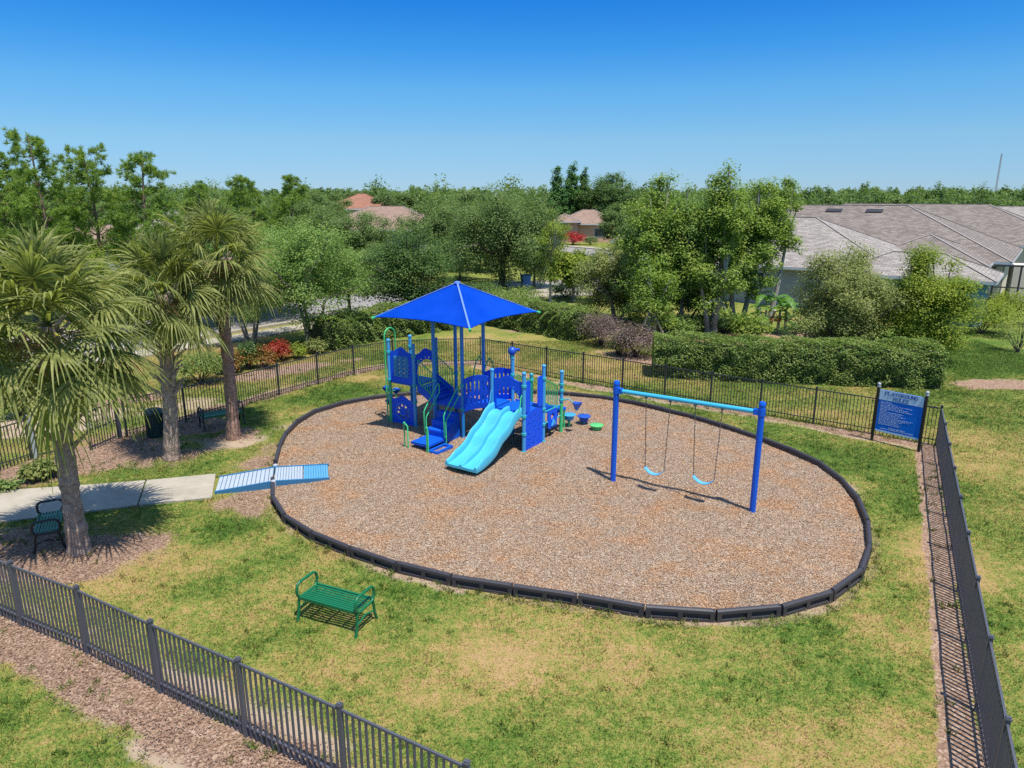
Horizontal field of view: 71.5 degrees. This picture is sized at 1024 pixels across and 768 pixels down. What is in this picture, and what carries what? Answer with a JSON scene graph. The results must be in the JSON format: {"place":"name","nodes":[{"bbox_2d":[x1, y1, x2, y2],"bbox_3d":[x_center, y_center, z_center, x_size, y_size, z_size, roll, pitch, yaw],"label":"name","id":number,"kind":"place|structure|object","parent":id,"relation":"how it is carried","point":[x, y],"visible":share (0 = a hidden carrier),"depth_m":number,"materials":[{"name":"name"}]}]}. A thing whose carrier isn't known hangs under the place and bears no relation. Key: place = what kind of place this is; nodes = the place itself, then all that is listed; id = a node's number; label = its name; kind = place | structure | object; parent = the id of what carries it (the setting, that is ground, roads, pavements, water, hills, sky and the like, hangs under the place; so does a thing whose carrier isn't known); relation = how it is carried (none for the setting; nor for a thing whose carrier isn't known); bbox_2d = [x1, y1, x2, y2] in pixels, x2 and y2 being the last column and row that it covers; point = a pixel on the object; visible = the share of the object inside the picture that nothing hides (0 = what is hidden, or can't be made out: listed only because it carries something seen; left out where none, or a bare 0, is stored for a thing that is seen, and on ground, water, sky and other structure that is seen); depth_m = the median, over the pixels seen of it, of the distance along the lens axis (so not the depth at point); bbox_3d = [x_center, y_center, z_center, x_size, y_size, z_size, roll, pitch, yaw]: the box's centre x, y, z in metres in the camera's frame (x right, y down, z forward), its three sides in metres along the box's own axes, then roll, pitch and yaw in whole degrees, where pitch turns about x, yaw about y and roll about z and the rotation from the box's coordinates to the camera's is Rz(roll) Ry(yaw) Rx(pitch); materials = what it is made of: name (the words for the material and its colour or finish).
{"place":"outdoors","nodes":[
{"label":"outdoors","id":0,"kind":"place"},
{"bbox_2d":[0,474,215,522],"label":"path","id":1,"kind":"structure","parent":0,"point":[17,504],"depth_m":17.72,"materials":[{"name":"concrete"}]},
{"bbox_2d":[12,247,614,354],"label":"road","id":2,"kind":"structure","parent":0,"point":[236,325],"depth_m":46.09,"materials":[{"name":"asphalt"}]},
{"bbox_2d":[66,245,608,364],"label":"pavement","id":3,"kind":"structure","parent":0,"point":[266,333],"depth_m":38.34,"materials":[{"name":"concrete"}]},
{"bbox_2d":[0,200,1023,767],"bbox_3d":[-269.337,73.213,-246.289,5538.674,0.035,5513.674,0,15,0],"label":"lawn","id":4,"kind":"structure","parent":0,"point":[962,748],"depth_m":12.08,"materials":[{"name":"plant"}]},
{"bbox_2d":[0,417,32,470],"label":"picket fence","id":5,"kind":"object","parent":4,"relation":"on","point":[20,457],"visible":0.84,"depth_m":19.72,"materials":[{"name":"metal"}]},
{"bbox_2d":[0,151,52,247],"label":"pine tree","id":6,"kind":"object","parent":4,"relation":"on","point":[4,173],"visible":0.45,"depth_m":55.21,"materials":[{"name":"green plant"}]},
{"bbox_2d":[15,457,56,482],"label":"shrub","id":7,"kind":"object","parent":4,"relation":"on","point":[25,471],"visible":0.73,"depth_m":18.59,"materials":[{"name":"green plant"}]},
{"bbox_2d":[30,498,66,554],"bbox_3d":[-10.050,3.067,15.462,0.652,0.746,1.206,-8,17,-27],"label":"bench","id":8,"kind":"object","parent":4,"relation":"on","point":[39,522],"visible":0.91,"depth_m":15.15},
{"bbox_2d":[0,126,101,252],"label":"pine tree","id":9,"kind":"object","parent":4,"relation":"on","point":[47,170],"visible":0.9,"depth_m":52.79,"materials":[{"name":"green plant"}]},
{"bbox_2d":[36,216,113,267],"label":"broadleaf tree","id":10,"kind":"object","parent":4,"relation":"on","point":[70,242],"visible":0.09,"depth_m":58.73,"materials":[{"name":"green plant"}]},
{"bbox_2d":[0,217,173,556],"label":"sabal palm","id":11,"kind":"object","parent":4,"relation":"on","point":[37,271],"visible":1,"depth_m":13.55,"materials":[{"name":"plant"}]},
{"bbox_2d":[36,142,142,264],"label":"pine tree","id":12,"kind":"object","parent":4,"relation":"on","point":[82,169],"visible":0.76,"depth_m":55.54,"materials":[{"name":"green plant"}]},
{"bbox_2d":[62,242,123,308],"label":"broadleaf tree","id":13,"kind":"object","parent":4,"relation":"on","point":[92,256],"visible":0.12,"depth_m":43.69,"materials":[{"name":"green plant"}]},
{"bbox_2d":[85,399,122,448],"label":"gate","id":14,"kind":"structure","parent":4,"relation":"on","point":[118,428],"depth_m":21.44,"materials":[{"name":"metal"}]},
{"bbox_2d":[100,150,187,249],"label":"pine tree","id":15,"kind":"object","parent":4,"relation":"on","point":[129,166],"visible":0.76,"depth_m":54.70,"materials":[{"name":"green plant"}]},
{"bbox_2d":[143,407,162,437],"bbox_3d":[-11.107,1.186,22.122,0.580,0.910,0.580,0,15,0],"label":"litter bin","id":16,"kind":"object","parent":4,"relation":"on","point":[155,430],"visible":0.78,"depth_m":21.93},
{"bbox_2d":[96,227,232,461],"bbox_3d":[-9.537,-1.080,19.786,3.766,6.535,3.709,9,17,30],"label":"sabal palm","id":17,"kind":"object","parent":4,"relation":"on","point":[170,327],"visible":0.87,"depth_m":19.03,"materials":[{"name":"plant"}]},
{"bbox_2d":[176,180,217,233],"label":"pine tree","id":18,"kind":"object","parent":4,"relation":"on","point":[199,188],"visible":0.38,"depth_m":76.64,"materials":[{"name":"green plant"}]},
{"bbox_2d":[176,347,222,382],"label":"shrub","id":19,"kind":"object","parent":4,"relation":"on","point":[191,369],"visible":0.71,"depth_m":27.98,"materials":[{"name":"green plant"}]},
{"bbox_2d":[147,190,287,440],"bbox_3d":[-8.749,-1.915,21.158,4.280,7.421,3.923,0,15,0],"label":"sabal palm","id":20,"kind":"object","parent":4,"relation":"on","point":[211,223],"visible":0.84,"depth_m":20.32,"materials":[{"name":"plant"}]},
{"bbox_2d":[198,400,245,430],"bbox_3d":[-9.450,1.020,23.144,1.306,0.746,0.652,-11,19,-37],"label":"bench","id":21,"kind":"object","parent":4,"relation":"on","point":[203,415],"visible":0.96,"depth_m":22.98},
{"bbox_2d":[161,209,308,320],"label":"shade tree","id":22,"kind":"object","parent":4,"relation":"on","point":[266,237],"visible":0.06,"depth_m":40.62,"materials":[{"name":"green plant"}]},
{"bbox_2d":[0,560,470,767],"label":"picket fence","id":23,"kind":"object","parent":4,"relation":"on","point":[160,685],"visible":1,"depth_m":10.22,"materials":[{"name":"metal"}]},
{"bbox_2d":[202,263,287,345],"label":"tree","id":24,"kind":"object","parent":4,"relation":"on","point":[254,332],"visible":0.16,"depth_m":34.61,"materials":[{"name":"green plant"}]},
{"bbox_2d":[218,173,272,236],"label":"pine tree","id":25,"kind":"object","parent":4,"relation":"on","point":[242,197],"visible":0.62,"depth_m":71.98,"materials":[{"name":"green plant"}]},
{"bbox_2d":[233,339,264,368],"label":"shrub","id":26,"kind":"object","parent":4,"relation":"on","point":[250,349],"visible":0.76,"depth_m":30.50,"materials":[{"name":"green plant"}]},
{"bbox_2d":[244,343,280,367],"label":"shrub","id":27,"kind":"object","parent":4,"relation":"on","point":[268,358],"visible":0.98,"depth_m":30.68,"materials":[{"name":"orange plant"}]},
{"bbox_2d":[214,463,329,493],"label":"wheelchair ramp","id":28,"kind":"structure","parent":4,"relation":"on","point":[253,480],"depth_m":18.58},
{"bbox_2d":[262,337,293,360],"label":"shrub","id":29,"kind":"object","parent":4,"relation":"on","point":[280,349],"visible":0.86,"depth_m":32.03,"materials":[{"name":"red plant"}]},
{"bbox_2d":[265,174,318,233],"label":"pine tree","id":30,"kind":"object","parent":4,"relation":"on","point":[288,190],"visible":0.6,"depth_m":75.13,"materials":[{"name":"green plant"}]},
{"bbox_2d":[283,514,313,540],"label":"border timber","id":31,"kind":"object","parent":4,"relation":"on","point":[305,531],"visible":0.99,"depth_m":15.84,"materials":[{"name":"plastic"}]},
{"bbox_2d":[120,336,480,436],"bbox_3d":[-7.433,-0.421,27.478,14.462,1.297,2.288,-13,20,-41],"label":"picket fence","id":32,"kind":"object","parent":4,"relation":"on","point":[277,373],"visible":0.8,"depth_m":26.90,"materials":[{"name":"metal"}]},
{"bbox_2d":[250,215,374,343],"bbox_3d":[-10.271,-5.146,35.512,5.959,6.494,7.498,-7,16,-24],"label":"shade tree","id":33,"kind":"object","parent":4,"relation":"on","point":[291,257],"visible":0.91,"depth_m":34.08,"materials":[{"name":"green plant"}]},
{"bbox_2d":[279,198,353,265],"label":"oak tree","id":34,"kind":"object","parent":4,"relation":"on","point":[322,216],"visible":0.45,"depth_m":63.19,"materials":[{"name":"green plant"}]},
{"bbox_2d":[26,246,608,361],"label":"kerb","id":35,"kind":"structure","parent":4,"relation":"on","point":[263,326],"depth_m":40.40,"materials":[{"name":"concrete"}]},
{"bbox_2d":[294,190,353,216],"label":"broadleaf tree","id":36,"kind":"object","parent":4,"relation":"on","point":[338,206],"visible":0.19,"depth_m":96.57,"materials":[{"name":"green plant"}]},
{"bbox_2d":[312,531,351,556],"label":"border timber","id":37,"kind":"object","parent":4,"relation":"on","point":[338,546],"visible":0.97,"depth_m":15.08,"materials":[{"name":"plastic"}]},
{"bbox_2d":[295,571,377,638],"bbox_3d":[-3.104,3.844,12.548,1.296,0.746,0.692,6,16,23],"label":"bench","id":38,"kind":"object","parent":4,"relation":"on","point":[318,596],"visible":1,"depth_m":12.49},
{"bbox_2d":[302,247,385,308],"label":"shade tree","id":39,"kind":"object","parent":4,"relation":"on","point":[359,273],"visible":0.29,"depth_m":41.37,"materials":[{"name":"green plant"}]},
{"bbox_2d":[337,193,391,212],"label":"house","id":40,"kind":"structure","parent":4,"relation":"on","point":[361,201],"depth_m":110.70,"materials":[{"name":"orange paint"}]},
{"bbox_2d":[323,208,408,255],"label":"oak tree","id":41,"kind":"object","parent":4,"relation":"on","point":[365,233],"visible":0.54,"depth_m":65.46,"materials":[{"name":"green plant"}]},
{"bbox_2d":[345,241,395,280],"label":"broadleaf tree","id":42,"kind":"object","parent":4,"relation":"on","point":[369,246],"visible":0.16,"depth_m":56.52,"materials":[{"name":"green plant"}]},
{"bbox_2d":[350,546,397,572],"bbox_3d":[-2.809,3.566,14.484,1.199,0.248,0.105,9,18,30],"label":"border timber","id":43,"kind":"object","parent":4,"relation":"on","point":[374,559],"visible":1,"depth_m":14.44,"materials":[{"name":"plastic"}]},
{"bbox_2d":[305,300,458,350],"bbox_3d":[-6.659,-3.408,37.603,2.821,1.875,8.880,14,20,41],"label":"hedge","id":44,"kind":"object","parent":4,"relation":"on","point":[349,327],"visible":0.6,"depth_m":35.87,"materials":[{"name":"green plant"}]},
{"bbox_2d":[335,206,444,253],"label":"house","id":45,"kind":"structure","parent":4,"relation":"on","point":[388,211],"depth_m":91.40,"materials":[{"name":"brown paint"}]},
{"bbox_2d":[370,188,427,212],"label":"broadleaf tree","id":46,"kind":"object","parent":4,"relation":"on","point":[404,199],"visible":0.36,"depth_m":112.71,"materials":[{"name":"green plant"}]},
{"bbox_2d":[349,219,457,309],"bbox_3d":[-6.082,-6.401,40.899,6.025,6.070,5.516,0,15,0],"label":"shade tree","id":47,"kind":"object","parent":4,"relation":"on","point":[410,258],"visible":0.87,"depth_m":39.84,"materials":[{"name":"green plant"}]},
{"bbox_2d":[397,561,452,585],"bbox_3d":[-1.716,3.703,13.947,1.199,0.248,0.105,7,15,23],"label":"border timber","id":48,"kind":"object","parent":4,"relation":"on","point":[422,572],"visible":1,"depth_m":13.91,"materials":[{"name":"plastic"}]},
{"bbox_2d":[389,198,473,266],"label":"broadleaf tree","id":49,"kind":"object","parent":4,"relation":"on","point":[435,227],"visible":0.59,"depth_m":71.03,"materials":[{"name":"green plant"}]},
{"bbox_2d":[0,393,900,767],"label":"bark litter","id":50,"kind":"object","parent":4,"relation":"on","point":[104,701],"visible":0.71,"depth_m":11.67,"materials":[{"name":"wood"}]},
{"bbox_2d":[429,237,492,279],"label":"broadleaf tree","id":51,"kind":"object","parent":4,"relation":"on","point":[446,258],"visible":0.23,"depth_m":61.31,"materials":[{"name":"green plant"}]},
{"bbox_2d":[435,189,493,233],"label":"broadleaf tree","id":52,"kind":"object","parent":4,"relation":"on","point":[471,196],"visible":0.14,"depth_m":87.29,"materials":[{"name":"green plant"}]},
{"bbox_2d":[452,574,512,595],"bbox_3d":[-0.565,3.824,13.550,1.199,0.248,0.105,4,15,15],"label":"border timber","id":53,"kind":"object","parent":4,"relation":"on","point":[487,585],"visible":0.98,"depth_m":13.51,"materials":[{"name":"plastic"}]},
{"bbox_2d":[434,182,575,289],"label":"oak tree","id":54,"kind":"object","parent":4,"relation":"on","point":[501,226],"visible":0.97,"depth_m":53.63,"materials":[{"name":"green plant"}]},
{"bbox_2d":[0,173,1023,235],"bbox_3d":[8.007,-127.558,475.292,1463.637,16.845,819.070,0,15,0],"label":"distant woods","id":55,"kind":"object","parent":4,"relation":"on","point":[920,195],"visible":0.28,"depth_m":135.61,"materials":[{"name":"plant"}]},
{"bbox_2d":[495,284,548,300],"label":"shrub","id":56,"kind":"object","parent":4,"relation":"on","point":[522,291],"visible":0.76,"depth_m":48.38,"materials":[{"name":"green plant"}]},
{"bbox_2d":[516,210,563,287],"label":"willow tree","id":57,"kind":"object","parent":4,"relation":"on","point":[540,270],"visible":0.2,"depth_m":55.93,"materials":[{"name":"green plant"}]},
{"bbox_2d":[480,291,603,341],"bbox_3d":[0.998,-3.962,39.726,2.668,1.841,8.831,-14,20,-42],"label":"hedge","id":58,"kind":"object","parent":4,"relation":"on","point":[556,320],"visible":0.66,"depth_m":37.97,"materials":[{"name":"green plant"}]},
{"bbox_2d":[513,583,576,605],"bbox_3d":[0.616,3.910,13.224,1.199,0.248,0.105,4,16,15],"label":"border timber","id":59,"kind":"object","parent":4,"relation":"on","point":[532,592],"visible":1,"depth_m":13.19,"materials":[{"name":"plastic"}]},
{"bbox_2d":[532,220,571,301],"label":"slim tree","id":60,"kind":"object","parent":4,"relation":"on","point":[550,253],"visible":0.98,"depth_m":48.41,"materials":[{"name":"green plant"}]},
{"bbox_2d":[547,165,569,215],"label":"cypress tree","id":61,"kind":"object","parent":4,"relation":"on","point":[556,182],"visible":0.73,"depth_m":117.00,"materials":[{"name":"green plant"}]},
{"bbox_2d":[275,393,866,611],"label":"mulch floor","id":62,"kind":"structure","parent":4,"relation":"on","point":[568,504],"depth_m":17.01,"materials":[{"name":"wood"}]},
{"bbox_2d":[371,281,581,473],"bbox_3d":[-1.752,-0.676,21.580,6.437,4.791,4.900,10,18,32],"label":"play structure","id":63,"kind":"object","parent":62,"relation":"on","point":[455,304],"visible":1,"depth_m":21.21,"materials":[{"name":"plastic"}]},
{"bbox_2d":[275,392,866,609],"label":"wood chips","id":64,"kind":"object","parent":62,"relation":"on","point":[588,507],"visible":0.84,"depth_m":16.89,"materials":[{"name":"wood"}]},
{"bbox_2d":[610,380,765,512],"bbox_3d":[4.152,1.494,17.340,3.734,2.780,0.170,9,17,31],"label":"swing set","id":65,"kind":"object","parent":62,"relation":"on","point":[760,412],"visible":0.93,"depth_m":16.75,"materials":[{"name":"metal"}]},
{"bbox_2d":[546,247,596,301],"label":"tree","id":66,"kind":"object","parent":4,"relation":"on","point":[564,273],"visible":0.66,"depth_m":48.91,"materials":[{"name":"green plant"}]},
{"bbox_2d":[563,160,581,214],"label":"cypress tree","id":67,"kind":"object","parent":4,"relation":"on","point":[573,178],"visible":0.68,"depth_m":117.90,"materials":[{"name":"green plant"}]},
{"bbox_2d":[556,209,614,242],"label":"house","id":68,"kind":"structure","parent":4,"relation":"on","point":[584,221],"depth_m":111.24,"materials":[{"name":"paint"}]},
{"bbox_2d":[576,311,626,344],"bbox_3d":[4.501,-2.782,35.511,2.663,1.778,2.959,11,18,36],"label":"shrub","id":69,"kind":"object","parent":4,"relation":"on","point":[602,324],"visible":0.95,"depth_m":35.02,"materials":[{"name":"purple plant"}]},
{"bbox_2d":[568,242,644,322],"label":"olive tree","id":70,"kind":"object","parent":4,"relation":"on","point":[595,269],"visible":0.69,"depth_m":40.82,"materials":[{"name":"green plant"}]},
{"bbox_2d":[570,170,643,213],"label":"shade tree","id":71,"kind":"object","parent":4,"relation":"on","point":[604,195],"visible":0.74,"depth_m":116.75,"materials":[{"name":"green plant"}]},
{"bbox_2d":[578,593,644,617],"bbox_3d":[1.790,3.994,12.882,1.199,0.248,0.105,5,15,18],"label":"border timber","id":72,"kind":"object","parent":4,"relation":"on","point":[634,609],"visible":1,"depth_m":12.84,"materials":[{"name":"plastic"}]},
{"bbox_2d":[597,201,638,243],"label":"oak tree","id":73,"kind":"object","parent":4,"relation":"on","point":[612,218],"visible":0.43,"depth_m":85.34,"materials":[{"name":"green plant"}]},
{"bbox_2d":[604,294,645,321],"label":"shrub","id":74,"kind":"object","parent":4,"relation":"on","point":[621,301],"visible":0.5,"depth_m":41.54,"materials":[{"name":"green plant"}]},
{"bbox_2d":[603,320,658,356],"bbox_3d":[5.681,-2.097,32.986,3.131,1.748,2.660,0,15,0],"label":"shrub","id":75,"kind":"object","parent":4,"relation":"on","point":[639,341],"visible":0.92,"depth_m":32.66,"materials":[{"name":"purple plant"}]},
{"bbox_2d":[620,250,684,331],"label":"sycamore tree","id":76,"kind":"object","parent":4,"relation":"on","point":[657,301],"visible":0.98,"depth_m":35.93,"materials":[{"name":"green plant"}]},
{"bbox_2d":[608,168,697,330],"bbox_3d":[7.335,-7.146,38.428,5.000,8.753,4.623,0,15,0],"label":"sycamore tree","id":77,"kind":"object","parent":4,"relation":"on","point":[651,239],"visible":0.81,"depth_m":37.38,"materials":[{"name":"green plant"}]},
{"bbox_2d":[630,179,719,326],"bbox_3d":[9.412,-7.064,39.302,4.684,8.134,5.065,14,20,42],"label":"sycamore tree","id":78,"kind":"object","parent":4,"relation":"on","point":[689,231],"visible":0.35,"depth_m":37.84,"materials":[{"name":"green plant"}]},
{"bbox_2d":[647,311,704,335],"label":"shrub","id":79,"kind":"object","parent":4,"relation":"on","point":[683,321],"visible":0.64,"depth_m":37.09,"materials":[{"name":"green plant"}]},
{"bbox_2d":[645,604,714,622],"bbox_3d":[2.980,4.063,12.617,1.199,0.248,0.105,2,15,7],"label":"border timber","id":80,"kind":"object","parent":4,"relation":"on","point":[674,613],"visible":1,"depth_m":12.58,"materials":[{"name":"plastic"}]},
{"bbox_2d":[659,259,725,318],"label":"olive tree","id":81,"kind":"object","parent":4,"relation":"on","point":[687,309],"visible":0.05,"depth_m":41.53,"materials":[{"name":"green plant"}]},
{"bbox_2d":[481,339,943,445],"bbox_3d":[5.689,-0.097,26.265,17.628,1.297,0.074,11,18,35],"label":"picket fence","id":82,"kind":"object","parent":4,"relation":"on","point":[665,375],"visible":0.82,"depth_m":25.68,"materials":[{"name":"metal"}]},
{"bbox_2d":[671,158,761,334],"bbox_3d":[10.719,-7.047,37.346,4.442,9.201,4.744,-3,15,-12],"label":"sycamore tree","id":83,"kind":"object","parent":4,"relation":"on","point":[732,213],"visible":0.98,"depth_m":36.55,"materials":[{"name":"green plant"}]},
{"bbox_2d":[723,309,772,338],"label":"shrub","id":84,"kind":"object","parent":4,"relation":"on","point":[765,327],"visible":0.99,"depth_m":36.61,"materials":[{"name":"green plant"}]},
{"bbox_2d":[715,604,781,622],"bbox_3d":[4.194,4.064,12.628,1.199,0.248,0.105,-2,15,-8],"label":"border timber","id":85,"kind":"object","parent":4,"relation":"on","point":[745,612],"visible":1,"depth_m":12.59,"materials":[{"name":"plastic"}]},
{"bbox_2d":[706,176,791,329],"bbox_3d":[12.431,-7.102,39.099,3.826,8.420,5.026,-6,16,-23],"label":"sycamore tree","id":86,"kind":"object","parent":4,"relation":"on","point":[758,245],"visible":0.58,"depth_m":37.75,"materials":[{"name":"green plant"}]},
{"bbox_2d":[745,291,800,332],"bbox_3d":[14.175,-3.812,38.397,3.567,2.293,3.086,0,15,0],"label":"banana plant","id":87,"kind":"object","parent":4,"relation":"on","point":[787,305],"visible":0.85,"depth_m":38.35,"materials":[{"name":"green plant"}]},
{"bbox_2d":[743,175,807,324],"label":"sycamore tree","id":88,"kind":"object","parent":4,"relation":"on","point":[792,242],"visible":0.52,"depth_m":39.04,"materials":[{"name":"green plant"}]},
{"bbox_2d":[771,320,815,343],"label":"shrub","id":89,"kind":"object","parent":4,"relation":"on","point":[791,328],"visible":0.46,"depth_m":35.31,"materials":[{"name":"green plant"}]},
{"bbox_2d":[651,330,949,389],"bbox_3d":[11.355,-1.109,28.982,11.097,1.862,2.387,2,15,9],"label":"hedge","id":90,"kind":"object","parent":4,"relation":"on","point":[865,363],"visible":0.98,"depth_m":28.26,"materials":[{"name":"green plant"}]},
{"bbox_2d":[781,589,833,616],"bbox_3d":[5.362,3.983,12.946,1.199,0.248,0.105,-6,16,-23],"label":"border timber","id":91,"kind":"object","parent":4,"relation":"on","point":[804,603],"visible":0.99,"depth_m":12.90,"materials":[{"name":"plastic"}]},
{"bbox_2d":[639,217,1003,326],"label":"house","id":92,"kind":"structure","parent":4,"relation":"on","point":[818,232],"depth_m":47.47,"materials":[{"name":"grey paint"}]},
{"bbox_2d":[666,204,1023,300],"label":"house","id":93,"kind":"structure","parent":4,"relation":"on","point":[900,226],"depth_m":56.98,"materials":[{"name":"beige paint"}]},
{"bbox_2d":[830,568,863,600],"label":"border timber","id":94,"kind":"object","parent":4,"relation":"on","point":[841,587],"visible":0.98,"depth_m":13.52,"materials":[{"name":"plastic"}]},
{"bbox_2d":[787,236,920,345],"bbox_3d":[15.069,-3.862,32.439,5.837,5.603,6.220,0,15,0],"label":"shrub","id":95,"kind":"object","parent":4,"relation":"on","point":[856,296],"visible":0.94,"depth_m":31.13,"materials":[{"name":"green plant"}]},
{"bbox_2d":[870,382,929,451],"bbox_3d":[11.472,0.972,21.093,0.107,1.855,1.437,-13,20,-41],"label":"rules sign","id":96,"kind":"object","parent":4,"relation":"on","point":[900,414],"visible":1,"depth_m":21.04,"materials":[{"name":"metal"}]},
{"bbox_2d":[875,241,989,360],"bbox_3d":[18.461,-3.591,31.778,4.457,5.419,4.748,0,15,0],"label":"shrub","id":97,"kind":"object","parent":4,"relation":"on","point":[938,306],"visible":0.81,"depth_m":30.83,"materials":[{"name":"green plant"}]},
{"bbox_2d":[842,203,1023,262],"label":"house","id":98,"kind":"structure","parent":4,"relation":"on","point":[998,223],"depth_m":71.75,"materials":[{"name":"beige paint"}]},
{"bbox_2d":[936,408,1017,767],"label":"picket fence","id":99,"kind":"object","parent":4,"relation":"on","point":[994,723],"visible":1,"depth_m":11.15,"materials":[{"name":"metal"}]},
{"bbox_2d":[953,294,1023,334],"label":"shrub","id":100,"kind":"object","parent":4,"relation":"on","point":[999,316],"visible":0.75,"depth_m":37.81,"materials":[{"name":"green plant"}]},
{"bbox_2d":[984,288,1023,320],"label":"shrub","id":101,"kind":"object","parent":4,"relation":"on","point":[1009,300],"visible":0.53,"depth_m":41.20,"materials":[{"name":"green plant"}]},
{"bbox_2d":[991,313,1023,351],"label":"shrub","id":102,"kind":"object","parent":4,"relation":"on","point":[1017,349],"visible":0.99,"depth_m":34.00,"materials":[{"name":"green plant"}]},
{"bbox_2d":[0,0,1023,196],"label":"sky","id":103,"kind":"structure","parent":0,"point":[902,94],"materials":[{"name":"blue"}]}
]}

